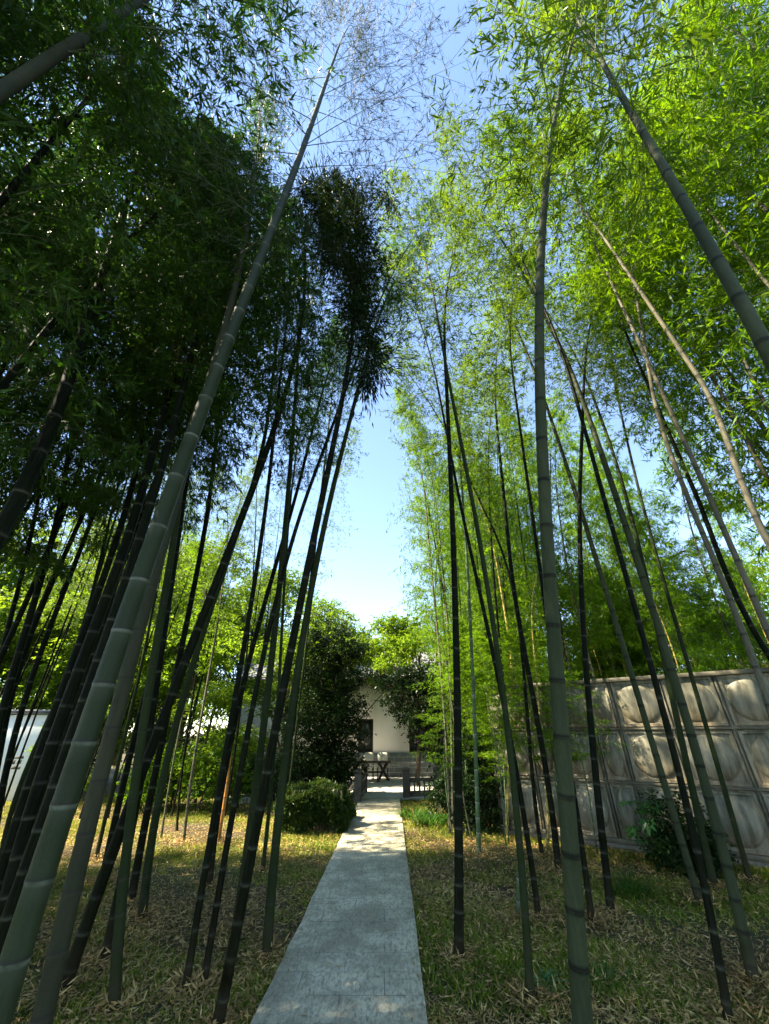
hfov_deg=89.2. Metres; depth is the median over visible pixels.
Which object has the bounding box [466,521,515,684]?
bamboo
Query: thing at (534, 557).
bamboo
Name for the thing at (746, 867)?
bamboo
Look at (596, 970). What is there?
weed
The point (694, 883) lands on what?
bamboo
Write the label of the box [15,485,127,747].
bamboo
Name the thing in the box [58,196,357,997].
bamboo
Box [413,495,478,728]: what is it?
bamboo
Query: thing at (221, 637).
bamboo
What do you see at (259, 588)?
bamboo
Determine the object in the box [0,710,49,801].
garden wall
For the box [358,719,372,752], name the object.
window
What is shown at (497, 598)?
bamboo
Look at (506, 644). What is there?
bamboo
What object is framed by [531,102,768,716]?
bamboo
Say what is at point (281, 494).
bamboo
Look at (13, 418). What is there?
bamboo
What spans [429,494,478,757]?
bamboo
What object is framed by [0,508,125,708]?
leafy tree
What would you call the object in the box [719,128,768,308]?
bamboo
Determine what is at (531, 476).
bamboo
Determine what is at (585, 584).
bamboo
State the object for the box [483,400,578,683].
bamboo
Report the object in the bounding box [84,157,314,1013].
bamboo
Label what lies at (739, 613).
bamboo
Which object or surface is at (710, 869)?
bamboo
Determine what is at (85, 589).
leafy tree
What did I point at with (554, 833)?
bamboo
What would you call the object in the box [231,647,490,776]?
house
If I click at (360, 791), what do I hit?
stone railing
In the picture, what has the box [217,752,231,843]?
bamboo
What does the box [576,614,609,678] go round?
bamboo
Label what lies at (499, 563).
bamboo
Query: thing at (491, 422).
bamboo
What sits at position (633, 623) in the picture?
bamboo
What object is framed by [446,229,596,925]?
bamboo
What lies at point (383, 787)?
terrace paving
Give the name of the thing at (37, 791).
bamboo
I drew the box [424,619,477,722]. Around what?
bamboo
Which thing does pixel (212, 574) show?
bamboo
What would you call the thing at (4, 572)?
leafy tree
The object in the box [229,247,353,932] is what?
bamboo
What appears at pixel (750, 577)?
bamboo
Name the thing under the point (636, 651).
bamboo
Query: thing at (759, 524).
bamboo
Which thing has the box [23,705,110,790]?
leafy tree
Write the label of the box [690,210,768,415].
bamboo
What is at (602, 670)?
leafy tree
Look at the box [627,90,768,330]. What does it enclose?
bamboo
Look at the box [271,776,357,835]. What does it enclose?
hedge
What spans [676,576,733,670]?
bamboo
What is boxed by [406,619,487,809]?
bamboo
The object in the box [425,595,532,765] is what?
leafy tree
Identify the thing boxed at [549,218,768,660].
bamboo
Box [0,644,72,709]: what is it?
leafy tree
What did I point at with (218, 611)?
bamboo
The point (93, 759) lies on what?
bamboo
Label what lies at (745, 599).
bamboo
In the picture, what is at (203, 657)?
bamboo
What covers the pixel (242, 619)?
leafy tree
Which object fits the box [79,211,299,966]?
bamboo
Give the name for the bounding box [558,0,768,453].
bamboo
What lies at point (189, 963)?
bamboo
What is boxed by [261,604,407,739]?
leafy tree
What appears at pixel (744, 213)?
bamboo
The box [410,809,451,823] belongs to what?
lilyturf clump
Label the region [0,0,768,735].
sky
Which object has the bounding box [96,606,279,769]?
leafy tree
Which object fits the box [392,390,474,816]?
bamboo
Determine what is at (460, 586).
bamboo
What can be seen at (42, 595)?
bamboo
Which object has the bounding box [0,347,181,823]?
bamboo
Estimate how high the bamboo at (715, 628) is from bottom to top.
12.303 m
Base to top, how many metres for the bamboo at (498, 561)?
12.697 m
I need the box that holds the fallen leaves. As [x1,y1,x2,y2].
[284,820,418,1021]
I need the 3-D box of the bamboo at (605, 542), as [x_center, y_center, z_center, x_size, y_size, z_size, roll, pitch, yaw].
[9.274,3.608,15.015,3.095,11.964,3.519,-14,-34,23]
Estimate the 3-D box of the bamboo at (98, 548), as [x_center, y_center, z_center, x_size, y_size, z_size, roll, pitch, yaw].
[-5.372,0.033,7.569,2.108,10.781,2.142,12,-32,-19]
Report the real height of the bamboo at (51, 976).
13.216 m
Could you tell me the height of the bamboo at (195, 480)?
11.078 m
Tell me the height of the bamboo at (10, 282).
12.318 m
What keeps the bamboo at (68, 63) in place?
on the ground at (650, 918)
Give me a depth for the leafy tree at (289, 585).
30.10 m
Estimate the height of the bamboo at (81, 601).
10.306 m
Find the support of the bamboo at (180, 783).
on the ground at (650, 918)
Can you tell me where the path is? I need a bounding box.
[250,798,427,1023]
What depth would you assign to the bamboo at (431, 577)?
10.68 m
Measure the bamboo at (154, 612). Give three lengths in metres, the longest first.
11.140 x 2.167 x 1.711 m
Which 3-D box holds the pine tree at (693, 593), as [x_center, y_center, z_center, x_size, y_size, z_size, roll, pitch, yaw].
[10.003,4.079,12.922,5.763,9.136,4.626,0,-30,0]
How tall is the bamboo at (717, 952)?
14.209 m
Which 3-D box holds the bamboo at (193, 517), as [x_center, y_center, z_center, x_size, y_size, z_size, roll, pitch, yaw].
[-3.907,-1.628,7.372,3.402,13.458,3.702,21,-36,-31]
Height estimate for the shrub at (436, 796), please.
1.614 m
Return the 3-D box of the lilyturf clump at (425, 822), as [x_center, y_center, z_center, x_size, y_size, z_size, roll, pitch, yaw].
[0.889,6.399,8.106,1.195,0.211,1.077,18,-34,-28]
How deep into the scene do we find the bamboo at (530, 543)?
13.34 m
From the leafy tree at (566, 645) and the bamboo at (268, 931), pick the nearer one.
the bamboo at (268, 931)
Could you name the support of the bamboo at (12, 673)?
on the ground at (650, 918)
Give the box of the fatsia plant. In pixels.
[616,799,672,865]
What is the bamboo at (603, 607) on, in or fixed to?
on the ground at (650, 918)
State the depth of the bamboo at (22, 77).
3.84 m
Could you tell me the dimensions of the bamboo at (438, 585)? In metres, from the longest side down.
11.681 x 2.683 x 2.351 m
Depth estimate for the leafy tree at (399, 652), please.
15.46 m
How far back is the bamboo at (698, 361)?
6.17 m
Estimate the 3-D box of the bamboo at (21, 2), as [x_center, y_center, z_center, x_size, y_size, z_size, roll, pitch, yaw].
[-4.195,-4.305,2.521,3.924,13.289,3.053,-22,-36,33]
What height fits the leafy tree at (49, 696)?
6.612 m
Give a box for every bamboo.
[0,0,104,93]
[0,0,121,78]
[0,0,147,205]
[0,0,152,117]
[0,0,188,321]
[0,0,220,448]
[0,0,345,246]
[0,0,507,1023]
[0,38,241,549]
[0,42,311,954]
[0,85,142,517]
[0,96,286,916]
[0,101,289,508]
[0,107,175,490]
[0,149,66,496]
[0,185,173,569]
[0,189,240,890]
[0,215,125,511]
[0,236,169,737]
[0,248,182,664]
[0,261,138,666]
[0,273,91,493]
[0,328,169,768]
[0,330,180,573]
[0,336,175,855]
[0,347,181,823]
[0,467,107,697]
[1,5,109,139]
[4,481,120,805]
[10,482,126,768]
[14,483,128,811]
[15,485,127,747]
[16,393,161,805]
[16,468,85,636]
[18,473,130,684]
[28,0,151,31]
[29,78,301,1023]
[31,116,314,802]
[31,232,286,574]
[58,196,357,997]
[74,465,209,816]
[77,466,195,820]
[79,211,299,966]
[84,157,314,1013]
[93,438,205,862]
[102,340,236,862]
[107,459,200,818]
[114,487,230,792]
[117,472,205,742]
[127,335,262,906]
[136,261,326,924]
[140,464,262,810]
[151,456,257,815]
[151,487,204,641]
[160,533,229,837]
[169,467,253,818]
[169,499,262,808]
[172,505,246,803]
[173,177,374,991]
[173,473,231,617]
[175,526,231,830]
[182,466,253,844]
[198,190,457,988]
[206,281,379,887]
[211,144,422,1023]
[214,422,283,816]
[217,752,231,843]
[227,489,286,791]
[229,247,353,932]
[236,480,297,809]
[260,331,339,872]
[261,217,431,960]
[284,313,373,803]
[288,424,363,793]
[370,140,535,1004]
[373,234,542,921]
[378,338,543,857]
[386,386,456,832]
[388,435,488,742]
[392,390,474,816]
[394,189,515,963]
[399,458,472,746]
[402,582,473,843]
[403,406,463,828]
[404,662,478,836]
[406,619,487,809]
[411,159,760,986]
[412,0,655,1023]
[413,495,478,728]
[415,427,503,749]
[420,353,508,856]
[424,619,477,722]
[426,293,568,874]
[426,539,451,649]
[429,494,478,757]
[431,94,734,1023]
[436,229,702,905]
[439,516,494,790]
[444,395,519,681]
[444,476,514,685]
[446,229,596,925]
[447,465,543,673]
[448,445,555,679]
[452,0,768,372]
[453,421,544,682]
[454,363,533,689]
[455,464,531,834]
[459,524,529,679]
[460,395,543,684]
[460,502,523,686]
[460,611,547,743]
[461,630,549,842]
[461,672,537,850]
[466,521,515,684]
[470,485,528,680]
[472,488,538,683]
[475,633,596,813]
[476,63,768,550]
[477,460,583,680]
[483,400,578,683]
[483,487,547,680]
[495,98,768,641]
[495,469,572,669]
[496,413,622,680]
[498,431,586,682]
[500,439,571,681]
[501,387,608,680]
[503,240,658,917]
[504,451,579,680]
[504,539,561,849]
[509,634,638,853]
[512,273,718,893]
[515,406,634,678]
[515,866,520,924]
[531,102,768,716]
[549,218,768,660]
[553,411,700,640]
[553,441,639,677]
[555,283,753,887]
[555,558,632,678]
[556,461,685,669]
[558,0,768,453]
[558,522,620,677]
[568,249,768,526]
[571,11,768,292]
[576,151,768,532]
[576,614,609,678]
[578,241,768,513]
[583,0,768,359]
[583,446,718,668]
[583,470,656,662]
[588,552,660,677]
[589,568,644,677]
[592,117,768,415]
[599,476,722,653]
[600,594,674,675]
[605,525,734,676]
[608,580,706,676]
[617,509,759,672]
[623,198,768,566]
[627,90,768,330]
[638,578,731,671]
[642,411,768,668]
[653,576,744,672]
[668,0,768,265]
[669,560,764,668]
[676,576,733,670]
[685,535,768,669]
[687,488,768,668]
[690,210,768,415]
[716,557,766,665]
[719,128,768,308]
[722,213,768,392]
[722,566,768,662]
[729,195,768,266]
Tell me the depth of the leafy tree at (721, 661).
13.65 m
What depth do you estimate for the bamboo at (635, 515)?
10.23 m
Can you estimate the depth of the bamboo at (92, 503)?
5.57 m
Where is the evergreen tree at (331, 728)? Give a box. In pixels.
[276,611,376,795]
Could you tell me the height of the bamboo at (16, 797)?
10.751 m
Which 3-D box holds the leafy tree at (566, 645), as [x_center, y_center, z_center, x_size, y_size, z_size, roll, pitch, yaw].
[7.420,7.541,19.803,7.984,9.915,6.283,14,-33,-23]
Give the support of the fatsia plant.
on the ground at (650, 918)
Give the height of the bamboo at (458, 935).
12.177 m
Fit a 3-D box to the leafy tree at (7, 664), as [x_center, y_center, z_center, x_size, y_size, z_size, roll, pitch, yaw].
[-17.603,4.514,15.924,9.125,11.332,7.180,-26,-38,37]
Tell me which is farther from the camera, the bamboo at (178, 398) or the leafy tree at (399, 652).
the leafy tree at (399, 652)
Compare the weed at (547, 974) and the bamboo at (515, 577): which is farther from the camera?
the bamboo at (515, 577)
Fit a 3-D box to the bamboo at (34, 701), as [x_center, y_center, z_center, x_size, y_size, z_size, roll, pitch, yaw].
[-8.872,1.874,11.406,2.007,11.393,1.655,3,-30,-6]
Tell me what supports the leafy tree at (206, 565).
on the ground at (650, 918)
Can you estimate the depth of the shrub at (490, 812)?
7.79 m
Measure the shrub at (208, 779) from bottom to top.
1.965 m
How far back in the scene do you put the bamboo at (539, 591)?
12.25 m
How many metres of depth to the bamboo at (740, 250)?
5.27 m
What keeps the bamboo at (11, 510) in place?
on the ground at (650, 918)
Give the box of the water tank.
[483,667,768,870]
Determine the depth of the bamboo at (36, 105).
4.51 m
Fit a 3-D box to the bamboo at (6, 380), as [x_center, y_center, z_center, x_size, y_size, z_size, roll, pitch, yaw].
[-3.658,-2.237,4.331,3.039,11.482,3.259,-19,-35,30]
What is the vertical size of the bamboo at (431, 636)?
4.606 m
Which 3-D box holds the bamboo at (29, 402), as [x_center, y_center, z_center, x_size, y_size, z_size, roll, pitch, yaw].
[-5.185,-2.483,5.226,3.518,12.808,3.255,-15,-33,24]
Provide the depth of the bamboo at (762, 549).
7.31 m
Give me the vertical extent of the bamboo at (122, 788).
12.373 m
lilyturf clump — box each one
[390,805,435,820]
[399,812,447,827]
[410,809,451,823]
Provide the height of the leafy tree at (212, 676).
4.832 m
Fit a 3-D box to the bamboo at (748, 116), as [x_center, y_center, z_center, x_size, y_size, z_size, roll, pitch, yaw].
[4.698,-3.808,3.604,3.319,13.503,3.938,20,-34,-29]
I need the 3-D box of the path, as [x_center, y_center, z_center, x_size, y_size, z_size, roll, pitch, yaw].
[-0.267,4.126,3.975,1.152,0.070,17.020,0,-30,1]
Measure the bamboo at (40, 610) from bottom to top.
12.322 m
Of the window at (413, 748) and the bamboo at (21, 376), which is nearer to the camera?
the bamboo at (21, 376)
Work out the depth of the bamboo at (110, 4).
4.70 m
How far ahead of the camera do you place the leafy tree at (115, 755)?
24.44 m
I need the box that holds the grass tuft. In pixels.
[590,864,674,901]
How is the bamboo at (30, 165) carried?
on the ground at (650, 918)
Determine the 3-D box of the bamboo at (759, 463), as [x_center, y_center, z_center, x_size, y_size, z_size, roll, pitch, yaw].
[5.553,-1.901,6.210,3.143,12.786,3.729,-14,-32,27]
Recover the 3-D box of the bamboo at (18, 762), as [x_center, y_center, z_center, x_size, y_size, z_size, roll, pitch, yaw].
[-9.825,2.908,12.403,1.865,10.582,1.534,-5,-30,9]
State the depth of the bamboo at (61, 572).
5.64 m
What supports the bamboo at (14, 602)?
on the ground at (650, 918)
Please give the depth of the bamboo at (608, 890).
6.71 m
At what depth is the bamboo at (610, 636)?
13.56 m
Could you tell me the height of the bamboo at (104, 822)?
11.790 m
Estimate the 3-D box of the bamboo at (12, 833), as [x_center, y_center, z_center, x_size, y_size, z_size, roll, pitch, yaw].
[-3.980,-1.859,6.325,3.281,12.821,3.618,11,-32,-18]
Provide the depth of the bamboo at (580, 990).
3.49 m
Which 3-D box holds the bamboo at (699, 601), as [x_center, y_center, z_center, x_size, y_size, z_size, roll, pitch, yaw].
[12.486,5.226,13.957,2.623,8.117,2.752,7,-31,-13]
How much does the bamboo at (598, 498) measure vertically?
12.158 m
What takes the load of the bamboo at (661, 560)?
on the ground at (650, 918)
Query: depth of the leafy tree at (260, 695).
15.62 m
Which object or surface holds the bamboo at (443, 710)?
on the ground at (650, 918)
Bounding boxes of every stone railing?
[353,765,367,803]
[402,766,438,797]
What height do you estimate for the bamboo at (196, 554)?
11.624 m
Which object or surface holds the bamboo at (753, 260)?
on the ground at (650, 918)
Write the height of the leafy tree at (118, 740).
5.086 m
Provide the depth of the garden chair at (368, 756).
16.68 m
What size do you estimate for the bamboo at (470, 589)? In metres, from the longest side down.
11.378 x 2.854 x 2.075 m
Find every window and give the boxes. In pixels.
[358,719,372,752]
[409,720,441,752]
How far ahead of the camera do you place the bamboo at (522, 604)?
14.14 m
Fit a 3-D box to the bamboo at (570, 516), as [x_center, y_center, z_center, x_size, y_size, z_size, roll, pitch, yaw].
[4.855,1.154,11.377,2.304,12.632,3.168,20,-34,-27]
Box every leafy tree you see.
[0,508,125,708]
[0,511,73,701]
[0,541,66,689]
[0,577,86,709]
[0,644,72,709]
[10,544,182,679]
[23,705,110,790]
[27,563,216,764]
[93,671,142,767]
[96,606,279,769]
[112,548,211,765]
[127,663,233,758]
[128,676,259,802]
[143,555,246,772]
[160,524,264,768]
[171,572,298,714]
[215,561,320,676]
[232,626,331,773]
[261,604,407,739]
[266,590,360,690]
[346,600,473,784]
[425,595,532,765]
[492,572,589,679]
[534,559,663,679]
[559,574,676,678]
[638,586,768,675]
[691,535,768,668]
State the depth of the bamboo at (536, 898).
7.48 m
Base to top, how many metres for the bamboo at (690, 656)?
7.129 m
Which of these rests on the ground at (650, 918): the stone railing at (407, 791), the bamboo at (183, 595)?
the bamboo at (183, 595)
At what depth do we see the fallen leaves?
3.09 m
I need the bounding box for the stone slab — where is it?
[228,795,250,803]
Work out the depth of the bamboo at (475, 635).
7.76 m
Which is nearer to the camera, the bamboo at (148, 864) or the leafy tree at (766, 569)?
the bamboo at (148, 864)
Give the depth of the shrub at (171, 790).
9.85 m
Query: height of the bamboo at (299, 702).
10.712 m
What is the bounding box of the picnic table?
[338,761,390,781]
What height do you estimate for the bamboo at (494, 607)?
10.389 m
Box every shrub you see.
[114,741,197,809]
[170,728,253,812]
[214,751,276,804]
[266,750,310,803]
[416,747,485,819]
[445,708,511,836]
[636,782,740,881]
[729,653,768,669]
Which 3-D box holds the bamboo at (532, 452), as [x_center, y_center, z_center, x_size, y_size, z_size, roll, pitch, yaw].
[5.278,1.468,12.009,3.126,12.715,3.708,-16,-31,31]
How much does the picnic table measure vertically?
0.690 m
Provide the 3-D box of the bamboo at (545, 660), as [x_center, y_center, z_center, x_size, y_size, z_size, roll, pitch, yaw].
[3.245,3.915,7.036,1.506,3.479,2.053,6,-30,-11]
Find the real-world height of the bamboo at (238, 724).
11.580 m
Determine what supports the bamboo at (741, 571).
on the ground at (650, 918)
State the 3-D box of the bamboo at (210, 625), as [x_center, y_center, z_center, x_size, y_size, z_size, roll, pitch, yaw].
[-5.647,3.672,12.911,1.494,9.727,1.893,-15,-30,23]
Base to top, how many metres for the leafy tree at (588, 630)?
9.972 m
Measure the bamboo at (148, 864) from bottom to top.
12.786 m
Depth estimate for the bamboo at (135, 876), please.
5.61 m
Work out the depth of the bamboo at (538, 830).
9.59 m
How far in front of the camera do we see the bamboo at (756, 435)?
7.01 m
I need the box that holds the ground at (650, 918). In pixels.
[0,738,768,1023]
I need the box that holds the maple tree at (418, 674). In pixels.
[359,654,486,812]
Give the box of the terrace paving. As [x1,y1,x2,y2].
[241,777,450,799]
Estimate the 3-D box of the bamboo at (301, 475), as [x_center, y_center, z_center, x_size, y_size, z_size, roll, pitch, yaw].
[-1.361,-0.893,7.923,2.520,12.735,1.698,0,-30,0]
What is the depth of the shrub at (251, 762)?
10.97 m
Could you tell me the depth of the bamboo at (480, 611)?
11.47 m
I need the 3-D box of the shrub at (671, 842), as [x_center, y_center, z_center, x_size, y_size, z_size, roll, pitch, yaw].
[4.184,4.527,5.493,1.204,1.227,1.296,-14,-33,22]
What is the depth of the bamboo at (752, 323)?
3.47 m
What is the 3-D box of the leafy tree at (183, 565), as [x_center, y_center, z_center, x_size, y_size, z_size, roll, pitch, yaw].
[-11.310,7.473,20.954,8.359,11.218,6.962,-22,-37,34]
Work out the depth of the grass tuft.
4.54 m
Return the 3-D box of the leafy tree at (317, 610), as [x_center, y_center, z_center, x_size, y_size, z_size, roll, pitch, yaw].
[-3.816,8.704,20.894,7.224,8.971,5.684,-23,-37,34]
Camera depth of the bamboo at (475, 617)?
13.53 m
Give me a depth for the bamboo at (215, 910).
4.93 m
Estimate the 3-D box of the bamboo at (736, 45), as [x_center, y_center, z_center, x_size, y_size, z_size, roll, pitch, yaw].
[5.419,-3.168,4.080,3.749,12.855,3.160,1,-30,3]
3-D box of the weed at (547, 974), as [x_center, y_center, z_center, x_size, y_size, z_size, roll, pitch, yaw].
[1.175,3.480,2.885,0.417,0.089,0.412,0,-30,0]
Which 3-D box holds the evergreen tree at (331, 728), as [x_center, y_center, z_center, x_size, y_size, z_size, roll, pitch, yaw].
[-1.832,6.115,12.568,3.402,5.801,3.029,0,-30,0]
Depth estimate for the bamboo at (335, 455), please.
9.98 m
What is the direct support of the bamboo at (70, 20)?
on the ground at (650, 918)
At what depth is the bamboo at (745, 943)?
4.27 m
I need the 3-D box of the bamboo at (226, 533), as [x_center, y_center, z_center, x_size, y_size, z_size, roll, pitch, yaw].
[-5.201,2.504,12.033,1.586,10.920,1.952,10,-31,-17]
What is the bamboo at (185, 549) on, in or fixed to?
on the ground at (650, 918)
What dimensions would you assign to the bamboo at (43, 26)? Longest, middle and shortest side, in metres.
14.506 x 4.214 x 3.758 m
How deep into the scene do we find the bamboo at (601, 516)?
14.11 m
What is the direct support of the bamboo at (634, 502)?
on the ground at (650, 918)
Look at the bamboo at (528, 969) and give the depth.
6.49 m
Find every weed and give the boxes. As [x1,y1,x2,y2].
[511,963,569,992]
[556,955,642,1000]
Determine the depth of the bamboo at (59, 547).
11.98 m
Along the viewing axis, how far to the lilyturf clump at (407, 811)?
8.80 m
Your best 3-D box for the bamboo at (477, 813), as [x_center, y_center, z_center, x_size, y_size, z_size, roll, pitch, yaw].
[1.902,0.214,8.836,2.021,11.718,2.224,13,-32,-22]
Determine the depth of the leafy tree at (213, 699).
11.48 m
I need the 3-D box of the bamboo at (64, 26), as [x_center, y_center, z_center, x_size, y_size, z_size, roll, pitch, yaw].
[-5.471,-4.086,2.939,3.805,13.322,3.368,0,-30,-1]
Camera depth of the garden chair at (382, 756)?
16.68 m
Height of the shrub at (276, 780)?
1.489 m
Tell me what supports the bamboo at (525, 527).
on the ground at (650, 918)
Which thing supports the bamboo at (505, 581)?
on the ground at (650, 918)
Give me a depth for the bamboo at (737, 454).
7.73 m
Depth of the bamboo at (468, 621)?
16.23 m
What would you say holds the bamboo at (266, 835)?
on the ground at (650, 918)
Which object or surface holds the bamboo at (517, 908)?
on the ground at (650, 918)
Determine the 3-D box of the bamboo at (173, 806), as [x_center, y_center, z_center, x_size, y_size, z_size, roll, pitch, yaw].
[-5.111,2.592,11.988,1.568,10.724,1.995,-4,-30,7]
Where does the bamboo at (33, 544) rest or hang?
on the ground at (650, 918)
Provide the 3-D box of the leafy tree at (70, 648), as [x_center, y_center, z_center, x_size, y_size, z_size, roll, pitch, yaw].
[-10.248,5.999,15.898,6.837,8.738,7.465,9,-31,-16]
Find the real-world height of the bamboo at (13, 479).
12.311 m
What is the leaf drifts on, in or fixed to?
on the ground at (650, 918)
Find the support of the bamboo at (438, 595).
on the ground at (650, 918)
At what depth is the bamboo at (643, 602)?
9.44 m
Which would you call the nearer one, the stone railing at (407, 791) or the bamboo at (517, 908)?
the bamboo at (517, 908)
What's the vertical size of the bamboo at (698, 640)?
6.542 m
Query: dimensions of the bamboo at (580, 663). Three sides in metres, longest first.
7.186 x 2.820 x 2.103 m
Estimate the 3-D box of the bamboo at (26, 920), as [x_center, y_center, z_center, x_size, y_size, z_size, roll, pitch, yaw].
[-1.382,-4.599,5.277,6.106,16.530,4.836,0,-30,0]
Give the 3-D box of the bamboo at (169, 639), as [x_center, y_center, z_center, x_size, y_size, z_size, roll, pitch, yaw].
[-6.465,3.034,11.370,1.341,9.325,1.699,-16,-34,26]
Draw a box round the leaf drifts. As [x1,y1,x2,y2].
[12,835,768,1023]
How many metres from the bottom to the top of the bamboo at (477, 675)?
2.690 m
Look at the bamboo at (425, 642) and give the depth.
12.16 m
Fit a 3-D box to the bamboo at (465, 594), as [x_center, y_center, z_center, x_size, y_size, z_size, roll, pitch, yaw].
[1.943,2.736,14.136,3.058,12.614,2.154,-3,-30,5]
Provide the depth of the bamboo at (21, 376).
8.25 m
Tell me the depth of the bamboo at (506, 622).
9.64 m
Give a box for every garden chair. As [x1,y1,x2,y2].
[364,752,373,779]
[377,752,387,778]
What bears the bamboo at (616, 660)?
on the ground at (650, 918)
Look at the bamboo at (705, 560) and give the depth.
13.42 m
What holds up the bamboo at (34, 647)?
on the ground at (650, 918)
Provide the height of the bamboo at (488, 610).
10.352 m
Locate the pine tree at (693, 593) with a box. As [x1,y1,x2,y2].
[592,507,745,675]
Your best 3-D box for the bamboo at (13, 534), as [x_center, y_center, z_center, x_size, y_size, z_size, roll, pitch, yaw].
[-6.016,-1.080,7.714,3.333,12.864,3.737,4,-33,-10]
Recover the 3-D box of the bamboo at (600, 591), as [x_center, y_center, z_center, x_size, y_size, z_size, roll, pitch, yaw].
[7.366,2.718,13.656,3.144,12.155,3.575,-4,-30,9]
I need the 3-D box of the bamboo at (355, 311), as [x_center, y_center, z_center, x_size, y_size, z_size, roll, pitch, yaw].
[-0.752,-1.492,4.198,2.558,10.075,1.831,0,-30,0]
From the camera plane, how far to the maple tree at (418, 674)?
10.77 m

